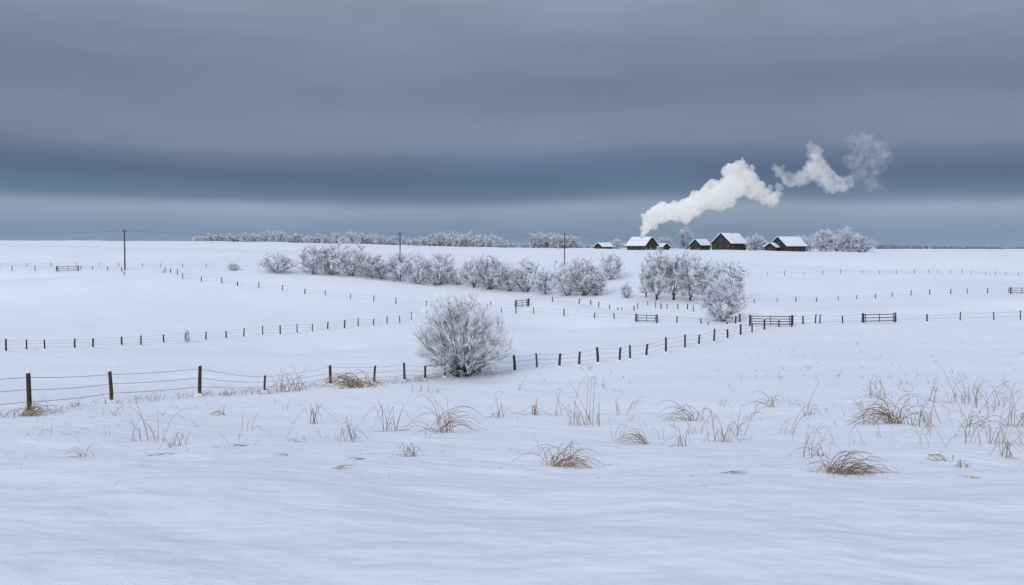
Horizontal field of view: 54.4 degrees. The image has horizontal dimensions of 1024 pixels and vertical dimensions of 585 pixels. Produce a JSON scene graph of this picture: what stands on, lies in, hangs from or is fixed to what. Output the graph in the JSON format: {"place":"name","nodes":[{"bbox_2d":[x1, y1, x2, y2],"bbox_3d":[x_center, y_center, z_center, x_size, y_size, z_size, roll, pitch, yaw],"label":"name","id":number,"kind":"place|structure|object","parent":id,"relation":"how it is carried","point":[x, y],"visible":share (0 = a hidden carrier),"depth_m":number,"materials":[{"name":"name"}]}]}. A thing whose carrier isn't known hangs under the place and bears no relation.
{"place":"outdoors","nodes":[
{"label":"outdoors","id":0,"kind":"place"},
{"bbox_2d":[0,240,1023,584],"bbox_3d":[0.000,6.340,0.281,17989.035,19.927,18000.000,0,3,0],"label":"snow ground","id":1,"kind":"structure","parent":0,"point":[488,504],"depth_m":27.41,"materials":[{"name":"snow"}]},
{"bbox_2d":[13,401,66,416],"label":"dry grass tuft","id":2,"kind":"object","parent":1,"relation":"on","point":[27,413],"visible":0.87,"depth_m":32.69,"materials":[{"name":"plant"}]},
{"bbox_2d":[57,265,78,271],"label":"wooden gate","id":3,"kind":"structure","parent":1,"relation":"on","point":[67,266],"depth_m":238.29,"materials":[{"name":"brown wood"}]},
{"bbox_2d":[68,444,100,457],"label":"dry grass tuft","id":4,"kind":"object","parent":1,"relation":"on","point":[80,455],"visible":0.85,"depth_m":15.55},
{"bbox_2d":[122,229,126,269],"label":"utility pole","id":5,"kind":"object","parent":1,"relation":"on","point":[124,231],"visible":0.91,"depth_m":243.37,"materials":[{"name":"brown wood"}]},
{"bbox_2d":[125,401,192,441],"bbox_3d":[-7.035,2.535,19.718,1.422,0.920,0.643,-1,3,-16],"label":"dry grass tuft","id":6,"kind":"object","parent":1,"relation":"on","point":[149,427],"visible":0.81,"depth_m":19.71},
{"bbox_2d":[160,432,196,446],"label":"dry grass tuft","id":7,"kind":"object","parent":1,"relation":"on","point":[178,439],"visible":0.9,"depth_m":17.78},
{"bbox_2d":[184,329,190,342],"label":"frosted bush","id":8,"kind":"object","parent":1,"relation":"on","point":[187,339],"visible":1,"depth_m":125.11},
{"bbox_2d":[0,311,426,351],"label":"wire fence","id":9,"kind":"object","parent":1,"relation":"on","point":[141,339],"visible":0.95,"depth_m":128.57,"materials":[{"name":"brown wood"}]},
{"bbox_2d":[225,263,239,269],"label":"frosted bush","id":10,"kind":"object","parent":1,"relation":"on","point":[236,267],"visible":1,"depth_m":250.71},
{"bbox_2d":[254,251,300,272],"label":"frosted tree","id":11,"kind":"object","parent":1,"relation":"on","point":[285,266],"visible":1,"depth_m":249.62,"materials":[{"name":"plant"}]},
{"bbox_2d":[265,367,307,391],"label":"dry grass tuft","id":12,"kind":"object","parent":1,"relation":"on","point":[281,383],"visible":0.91,"depth_m":44.22,"materials":[{"name":"plant"}]},
{"bbox_2d":[294,244,329,273],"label":"frosted tree","id":13,"kind":"object","parent":1,"relation":"on","point":[306,258],"visible":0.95,"depth_m":250.57,"materials":[{"name":"plant"}]},
{"bbox_2d":[292,404,335,423],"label":"dry grass tuft","id":14,"kind":"object","parent":1,"relation":"on","point":[315,413],"visible":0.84,"depth_m":30.13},
{"bbox_2d":[314,239,350,274],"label":"frosted tree","id":15,"kind":"object","parent":1,"relation":"on","point":[327,267],"visible":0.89,"depth_m":250.59,"materials":[{"name":"plant"}]},
{"bbox_2d":[332,465,352,469],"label":"dry grass tuft","id":16,"kind":"object","parent":1,"relation":"on","point":[340,466],"visible":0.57,"depth_m":11.95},
{"bbox_2d":[314,369,385,388],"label":"dry grass tuft","id":17,"kind":"object","parent":1,"relation":"on","point":[351,382],"visible":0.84,"depth_m":45.80,"materials":[{"name":"plant"}]},
{"bbox_2d":[332,239,369,275],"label":"frosted tree","id":18,"kind":"object","parent":1,"relation":"on","point":[353,267],"visible":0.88,"depth_m":250.74,"materials":[{"name":"plant"}]},
{"bbox_2d":[335,416,368,441],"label":"dry grass tuft","id":19,"kind":"object","parent":1,"relation":"on","point":[351,438],"visible":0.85,"depth_m":18.77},
{"bbox_2d":[80,265,636,320],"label":"wire fence","id":20,"kind":"object","parent":1,"relation":"on","point":[564,313],"visible":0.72,"depth_m":180.23,"materials":[{"name":"brown wood"}]},
{"bbox_2d":[352,250,388,277],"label":"frosted tree","id":21,"kind":"object","parent":1,"relation":"on","point":[377,259],"visible":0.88,"depth_m":249.60,"materials":[{"name":"plant"}]},
{"bbox_2d":[369,259,390,278],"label":"frosted tree","id":22,"kind":"object","parent":1,"relation":"on","point":[379,274],"visible":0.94,"depth_m":248.92,"materials":[{"name":"plant"}]},
{"bbox_2d":[360,405,415,431],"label":"dry grass tuft","id":23,"kind":"object","parent":1,"relation":"on","point":[388,419],"visible":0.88,"depth_m":25.31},
{"bbox_2d":[381,250,415,280],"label":"frosted tree","id":24,"kind":"object","parent":1,"relation":"on","point":[393,264],"visible":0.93,"depth_m":247.98,"materials":[{"name":"plant"}]},
{"bbox_2d":[399,232,400,256],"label":"utility pole","id":25,"kind":"object","parent":1,"relation":"on","point":[400,244],"visible":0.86,"depth_m":299.60,"materials":[{"name":"brown wood"}]},
{"bbox_2d":[391,442,424,456],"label":"dry grass tuft","id":26,"kind":"object","parent":1,"relation":"on","point":[409,449],"visible":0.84,"depth_m":14.52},
{"bbox_2d":[0,314,816,412],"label":"wire fence","id":27,"kind":"object","parent":1,"relation":"on","point":[28,377],"visible":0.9,"depth_m":72.76,"materials":[{"name":"brown wood"}]},
{"bbox_2d":[192,230,625,247],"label":"distant tree row","id":28,"kind":"object","parent":1,"relation":"on","point":[457,240],"visible":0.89,"depth_m":470.09,"materials":[{"name":"plant"}]},
{"bbox_2d":[399,249,434,283],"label":"frosted tree","id":29,"kind":"object","parent":1,"relation":"on","point":[413,274],"visible":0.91,"depth_m":246.41,"materials":[{"name":"plant"}]},
{"bbox_2d":[411,383,441,392],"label":"dry grass tuft","id":30,"kind":"object","parent":1,"relation":"on","point":[428,387],"visible":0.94,"depth_m":42.87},
{"bbox_2d":[416,249,457,284],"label":"frosted tree","id":31,"kind":"object","parent":1,"relation":"on","point":[443,277],"visible":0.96,"depth_m":245.88,"materials":[{"name":"plant"}]},
{"bbox_2d":[422,394,453,431],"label":"dry grass tuft","id":32,"kind":"object","parent":1,"relation":"on","point":[443,413],"visible":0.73,"depth_m":25.43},
{"bbox_2d":[398,395,486,432],"bbox_3d":[-1.710,3.094,24.708,2.315,0.913,2.239,0,3,0],"label":"dry grass tuft","id":33,"kind":"object","parent":1,"relation":"on","point":[446,430],"visible":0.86,"depth_m":24.91,"materials":[{"name":"plant"}]},
{"bbox_2d":[447,265,467,284],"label":"frosted tree","id":34,"kind":"object","parent":1,"relation":"on","point":[452,278],"visible":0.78,"depth_m":246.24,"materials":[{"name":"plant"}]},
{"bbox_2d":[405,284,520,378],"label":"frosted shrub","id":35,"kind":"object","parent":1,"relation":"on","point":[437,350],"visible":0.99,"depth_m":74.97,"materials":[{"name":"plant"}]},
{"bbox_2d":[457,255,491,287],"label":"frosted tree","id":36,"kind":"object","parent":1,"relation":"on","point":[471,282],"visible":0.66,"depth_m":242.42,"materials":[{"name":"plant"}]},
{"bbox_2d":[470,250,507,289],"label":"frosted tree","id":37,"kind":"object","parent":1,"relation":"on","point":[480,270],"visible":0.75,"depth_m":238.73,"materials":[{"name":"plant"}]},
{"bbox_2d":[483,262,512,288],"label":"frosted tree","id":38,"kind":"object","parent":1,"relation":"on","point":[492,277],"visible":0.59,"depth_m":238.19,"materials":[{"name":"plant"}]},
{"bbox_2d":[491,398,514,417],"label":"dry grass tuft","id":39,"kind":"object","parent":1,"relation":"on","point":[499,410],"visible":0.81,"depth_m":34.09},
{"bbox_2d":[489,261,526,291],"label":"frosted tree","id":40,"kind":"object","parent":1,"relation":"on","point":[506,287],"visible":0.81,"depth_m":234.47,"materials":[{"name":"plant"}]},
{"bbox_2d":[0,336,1023,486],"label":"dry grass","id":41,"kind":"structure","parent":1,"relation":"on","point":[407,380],"depth_m":36.43,"materials":[{"name":"plant"}]},
{"bbox_2d":[515,299,528,306],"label":"wooden gate","id":42,"kind":"structure","parent":1,"relation":"on","point":[527,303],"depth_m":168.88,"materials":[{"name":"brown wood"}]},
{"bbox_2d":[505,253,545,291],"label":"frosted tree","id":43,"kind":"object","parent":1,"relation":"on","point":[523,282],"visible":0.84,"depth_m":232.31,"materials":[{"name":"plant"}]},
{"bbox_2d":[511,400,550,414],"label":"dry grass tuft","id":44,"kind":"object","parent":1,"relation":"on","point":[535,412],"visible":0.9,"depth_m":35.75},
{"bbox_2d":[525,266,562,293],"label":"frosted tree","id":45,"kind":"object","parent":1,"relation":"on","point":[541,284],"visible":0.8,"depth_m":225.34,"materials":[{"name":"plant"}]},
{"bbox_2d":[517,441,612,469],"bbox_3d":[0.730,2.285,14.036,1.251,0.391,1.210,2,3,32],"label":"dry grass tuft","id":46,"kind":"object","parent":1,"relation":"on","point":[570,462],"visible":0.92,"depth_m":13.91,"materials":[{"name":"plant"}]},
{"bbox_2d":[563,233,566,263],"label":"utility pole","id":47,"kind":"object","parent":1,"relation":"on","point":[564,234],"visible":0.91,"depth_m":329.55,"materials":[{"name":"brown wood"}]},
{"bbox_2d":[55,230,684,242],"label":"power line","id":48,"kind":"object","parent":47,"relation":"attached to","point":[346,235],"visible":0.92,"depth_m":275.57,"materials":[{"name":"metal"}]},
{"bbox_2d":[547,256,587,295],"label":"frosted tree","id":49,"kind":"object","parent":1,"relation":"on","point":[558,277],"visible":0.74,"depth_m":219.14,"materials":[{"name":"plant"}]},
{"bbox_2d":[555,372,599,425],"bbox_3d":[1.815,2.944,27.693,1.253,1.655,1.291,0,3,0],"label":"dry grass tuft","id":50,"kind":"object","parent":1,"relation":"on","point":[584,408],"visible":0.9,"depth_m":27.84,"materials":[{"name":"plant"}]},
{"bbox_2d":[562,253,603,295],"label":"frosted tree","id":51,"kind":"object","parent":1,"relation":"on","point":[591,268],"visible":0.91,"depth_m":216.97,"materials":[{"name":"plant"}]},
{"bbox_2d":[583,265,611,294],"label":"frosted tree","id":52,"kind":"object","parent":1,"relation":"on","point":[601,291],"visible":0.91,"depth_m":216.02,"materials":[{"name":"plant"}]},
{"bbox_2d":[593,243,613,248],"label":"wooden shed","id":53,"kind":"structure","parent":1,"relation":"on","point":[603,246],"depth_m":397.83,"materials":[{"name":"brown wood"}]},
{"bbox_2d":[595,251,626,279],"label":"frosted tree","id":54,"kind":"object","parent":1,"relation":"on","point":[617,265],"visible":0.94,"depth_m":249.33,"materials":[{"name":"plant"}]},
{"bbox_2d":[529,296,693,311],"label":"wire fence","id":55,"kind":"object","parent":1,"relation":"on","point":[621,307],"visible":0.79,"depth_m":178.77,"materials":[{"name":"brown wood"}]},
{"bbox_2d":[607,239,625,248],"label":"frosted tree","id":56,"kind":"object","parent":1,"relation":"on","point":[620,246],"visible":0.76,"depth_m":423.32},
{"bbox_2d":[619,283,634,297],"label":"frosted bush","id":57,"kind":"object","parent":1,"relation":"on","point":[625,288],"visible":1,"depth_m":209.47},
{"bbox_2d":[612,427,649,445],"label":"dry grass tuft","id":58,"kind":"object","parent":1,"relation":"on","point":[640,437],"visible":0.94,"depth_m":19.17,"materials":[{"name":"plant"}]},
{"bbox_2d":[625,237,659,249],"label":"wooden farmhouse","id":59,"kind":"object","parent":1,"relation":"on","point":[636,243],"visible":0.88,"depth_m":394.74,"materials":[{"name":"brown wood"}]},
{"bbox_2d":[636,266,655,296],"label":"frosted tree","id":60,"kind":"object","parent":1,"relation":"on","point":[641,276],"visible":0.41,"depth_m":209.22,"materials":[{"name":"plant"}]},
{"bbox_2d":[636,314,657,322],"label":"wooden gate","id":61,"kind":"structure","parent":1,"relation":"on","point":[655,318],"depth_m":156.51,"materials":[{"name":"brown wood"}]},
{"bbox_2d":[636,243,673,299],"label":"frosted tree","id":62,"kind":"object","parent":1,"relation":"on","point":[649,278],"visible":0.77,"depth_m":203.81,"materials":[{"name":"plant"}]},
{"bbox_2d":[658,243,670,249],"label":"wooden shed","id":63,"kind":"structure","parent":1,"relation":"on","point":[666,246],"depth_m":405.39,"materials":[{"name":"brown wood"}]},
{"bbox_2d":[657,236,674,247],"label":"frosted tree","id":64,"kind":"object","parent":1,"relation":"on","point":[665,240],"visible":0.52,"depth_m":423.53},
{"bbox_2d":[654,247,692,299],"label":"frosted tree","id":65,"kind":"object","parent":1,"relation":"on","point":[665,262],"visible":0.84,"depth_m":201.30,"materials":[{"name":"plant"}]},
{"bbox_2d":[661,430,689,446],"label":"dry grass tuft","id":66,"kind":"object","parent":1,"relation":"on","point":[680,439],"visible":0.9,"depth_m":18.73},
{"bbox_2d":[654,400,714,421],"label":"dry grass tuft","id":67,"kind":"object","parent":1,"relation":"on","point":[682,410],"visible":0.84,"depth_m":30.31,"materials":[{"name":"plant"}]},
{"bbox_2d":[678,226,694,248],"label":"frosted tree","id":68,"kind":"object","parent":1,"relation":"on","point":[686,237],"visible":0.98,"depth_m":424.10,"materials":[{"name":"plant"}]},
{"bbox_2d":[672,247,712,300],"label":"frosted tree","id":69,"kind":"object","parent":1,"relation":"on","point":[689,291],"visible":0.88,"depth_m":198.47,"materials":[{"name":"plant"}]},
{"bbox_2d":[689,239,711,249],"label":"wooden shed","id":70,"kind":"structure","parent":1,"relation":"on","point":[700,244],"depth_m":402.56,"materials":[{"name":"brown wood"}]},
{"bbox_2d":[662,313,748,324],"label":"wire fence","id":71,"kind":"object","parent":1,"relation":"on","point":[740,319],"visible":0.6,"depth_m":156.63,"materials":[{"name":"brown wood"}]},
{"bbox_2d":[689,258,727,301],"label":"frosted tree","id":72,"kind":"object","parent":1,"relation":"on","point":[704,286],"visible":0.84,"depth_m":195.60,"materials":[{"name":"plant"}]},
{"bbox_2d":[692,273,749,321],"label":"frosted bush","id":73,"kind":"object","parent":1,"relation":"on","point":[734,308],"visible":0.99,"depth_m":159.71,"materials":[{"name":"plant"}]},
{"bbox_2d":[704,411,744,442],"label":"dry grass tuft","id":74,"kind":"object","parent":1,"relation":"on","point":[724,439],"visible":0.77,"depth_m":20.59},
{"bbox_2d":[710,233,746,249],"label":"wooden barn","id":75,"kind":"structure","parent":1,"relation":"on","point":[727,241],"depth_m":394.23,"materials":[{"name":"brown wood"}]},
{"bbox_2d":[710,257,751,298],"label":"frosted tree","id":76,"kind":"object","parent":1,"relation":"on","point":[738,281],"visible":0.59,"depth_m":197.35,"materials":[{"name":"plant"}]},
{"bbox_2d":[720,470,746,473],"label":"dry grass tuft","id":77,"kind":"object","parent":1,"relation":"on","point":[740,472],"visible":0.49,"depth_m":11.88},
{"bbox_2d":[737,404,763,434],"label":"dry grass tuft","id":78,"kind":"object","parent":1,"relation":"on","point":[743,422],"visible":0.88,"depth_m":22.27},
{"bbox_2d":[743,234,767,249],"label":"frosted tree","id":79,"kind":"object","parent":1,"relation":"on","point":[752,246],"visible":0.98,"depth_m":394.05,"materials":[{"name":"plant"}]},
{"bbox_2d":[746,391,784,406],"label":"dry grass tuft","id":80,"kind":"object","parent":1,"relation":"on","point":[768,400],"visible":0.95,"depth_m":37.91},
{"bbox_2d":[749,314,791,326],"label":"wooden gate","id":81,"kind":"structure","parent":1,"relation":"on","point":[770,321],"depth_m":122.74,"materials":[{"name":"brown wood"}]},
{"bbox_2d":[763,243,779,250],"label":"wooden shed","id":82,"kind":"structure","parent":1,"relation":"on","point":[771,247],"depth_m":389.51,"materials":[{"name":"brown wood"}]},
{"bbox_2d":[771,236,807,251],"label":"wooden barn","id":83,"kind":"structure","parent":1,"relation":"on","point":[798,244],"depth_m":393.15,"materials":[{"name":"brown wood"}]},
{"bbox_2d":[768,401,818,434],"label":"dry grass tuft","id":84,"kind":"object","parent":1,"relation":"on","point":[794,422],"visible":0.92,"depth_m":22.80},
{"bbox_2d":[800,235,816,250],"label":"frosted tree","id":85,"kind":"object","parent":1,"relation":"on","point":[810,247],"visible":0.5,"depth_m":408.76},
{"bbox_2d":[803,392,818,415],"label":"dry grass tuft","id":86,"kind":"object","parent":1,"relation":"on","point":[811,408],"visible":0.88,"depth_m":35.02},
{"bbox_2d":[803,414,827,457],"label":"dry grass tuft","id":87,"kind":"object","parent":1,"relation":"on","point":[812,443],"visible":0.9,"depth_m":15.20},
{"bbox_2d":[799,442,845,455],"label":"dry grass tuft","id":88,"kind":"object","parent":1,"relation":"on","point":[817,449],"visible":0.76,"depth_m":15.46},
{"bbox_2d":[810,228,835,251],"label":"frosted tree","id":89,"kind":"object","parent":1,"relation":"on","point":[826,247],"visible":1,"depth_m":398.39,"materials":[{"name":"plant"}]},
{"bbox_2d":[827,236,848,251],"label":"frosted tree","id":90,"kind":"object","parent":1,"relation":"on","point":[836,249],"visible":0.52,"depth_m":403.57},
{"bbox_2d":[819,313,864,324],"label":"wire fence","id":91,"kind":"object","parent":1,"relation":"on","point":[820,318],"visible":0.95,"depth_m":123.15,"materials":[{"name":"brown wood"}]},
{"bbox_2d":[793,447,899,478],"bbox_3d":[4.224,2.145,12.490,1.348,0.375,1.375,0,3,0],"label":"dry grass tuft","id":92,"kind":"object","parent":1,"relation":"on","point":[848,470],"visible":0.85,"depth_m":12.47,"materials":[{"name":"plant"}]},
{"bbox_2d":[671,245,1023,248],"bbox_3d":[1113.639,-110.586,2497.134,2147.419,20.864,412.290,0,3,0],"label":"distant forest","id":93,"kind":"object","parent":1,"relation":"on","point":[912,247],"visible":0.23,"depth_m":2379.46,"materials":[{"name":"plant"}]},
{"bbox_2d":[831,225,863,251],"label":"frosted tree","id":94,"kind":"object","parent":1,"relation":"on","point":[851,242],"visible":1,"depth_m":396.67,"materials":[{"name":"plant"}]},
{"bbox_2d":[848,235,878,251],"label":"frosted tree","id":95,"kind":"object","parent":1,"relation":"on","point":[864,244],"visible":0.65,"depth_m":400.31,"materials":[{"name":"plant"}]},
{"bbox_2d":[731,269,1018,276],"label":"wire fence","id":96,"kind":"object","parent":1,"relation":"on","point":[914,270],"visible":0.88,"depth_m":248.66,"materials":[{"name":"brown wood"}]},
{"bbox_2d":[866,374,886,395],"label":"dry grass tuft","id":97,"kind":"object","parent":1,"relation":"on","point":[875,387],"visible":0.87,"depth_m":45.94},
{"bbox_2d":[863,312,895,322],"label":"wooden gate","id":98,"kind":"structure","parent":1,"relation":"on","point":[879,317],"depth_m":122.73,"materials":[{"name":"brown wood"}]},
{"bbox_2d":[753,288,1008,303],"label":"wire fence","id":99,"kind":"object","parent":1,"relation":"on","point":[892,294],"visible":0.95,"depth_m":194.11,"materials":[{"name":"brown wood"}]},
{"bbox_2d":[846,394,941,424],"bbox_3d":[11.013,3.407,29.146,2.759,0.937,2.280,0,3,0],"label":"dry grass tuft","id":100,"kind":"object","parent":1,"relation":"on","point":[890,419],"visible":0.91,"depth_m":28.90,"materials":[{"name":"plant"}]},
{"bbox_2d":[902,399,949,426],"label":"dry grass tuft","id":101,"kind":"object","parent":1,"relation":"on","point":[920,414],"visible":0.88,"depth_m":27.24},
{"bbox_2d":[927,454,952,461],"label":"dry grass tuft","id":102,"kind":"object","parent":1,"relation":"on","point":[944,459],"visible":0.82,"depth_m":14.62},
{"bbox_2d":[895,310,1021,322],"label":"wire fence","id":103,"kind":"object","parent":1,"relation":"on","point":[927,321],"visible":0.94,"depth_m":122.57,"materials":[{"name":"brown wood"}]},
{"bbox_2d":[927,362,995,403],"bbox_3d":[18.525,3.775,41.146,2.339,1.775,2.297,0,3,0],"label":"dry grass tuft","id":104,"kind":"object","parent":1,"relation":"on","point":[955,393],"visible":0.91,"depth_m":41.28,"materials":[{"name":"plant"}]},
{"bbox_2d":[954,460,971,467],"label":"dry grass tuft","id":105,"kind":"object","parent":1,"relation":"on","point":[963,464],"visible":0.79,"depth_m":13.90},
{"bbox_2d":[955,410,1005,426],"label":"dry grass tuft","id":106,"kind":"object","parent":1,"relation":"on","point":[971,420],"visible":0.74,"depth_m":27.11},
{"bbox_2d":[957,395,1017,444],"bbox_3d":[9.088,2.382,18.906,1.244,1.122,1.308,-2,3,-42],"label":"dry grass tuft","id":107,"kind":"object","parent":1,"relation":"on","point":[985,429],"visible":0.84,"depth_m":19.04,"materials":[{"name":"plant"}]},
{"bbox_2d":[968,383,1011,407],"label":"dry grass tuft","id":108,"kind":"object","parent":1,"relation":"on","point":[988,398],"visible":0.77,"depth_m":37.59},
{"bbox_2d":[989,436,1021,459],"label":"dry grass tuft","id":109,"kind":"object","parent":1,"relation":"on","point":[1006,447],"visible":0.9,"depth_m":15.50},
{"bbox_2d":[999,379,1023,425],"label":"dry grass tuft","id":110,"kind":"object","parent":1,"relation":"on","point":[1011,412],"visible":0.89,"depth_m":27.21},
{"bbox_2d":[0,0,1023,248],"label":"sky","id":111,"kind":"structure","parent":0,"point":[895,122],"materials":[{"name":"grey"}]}
]}

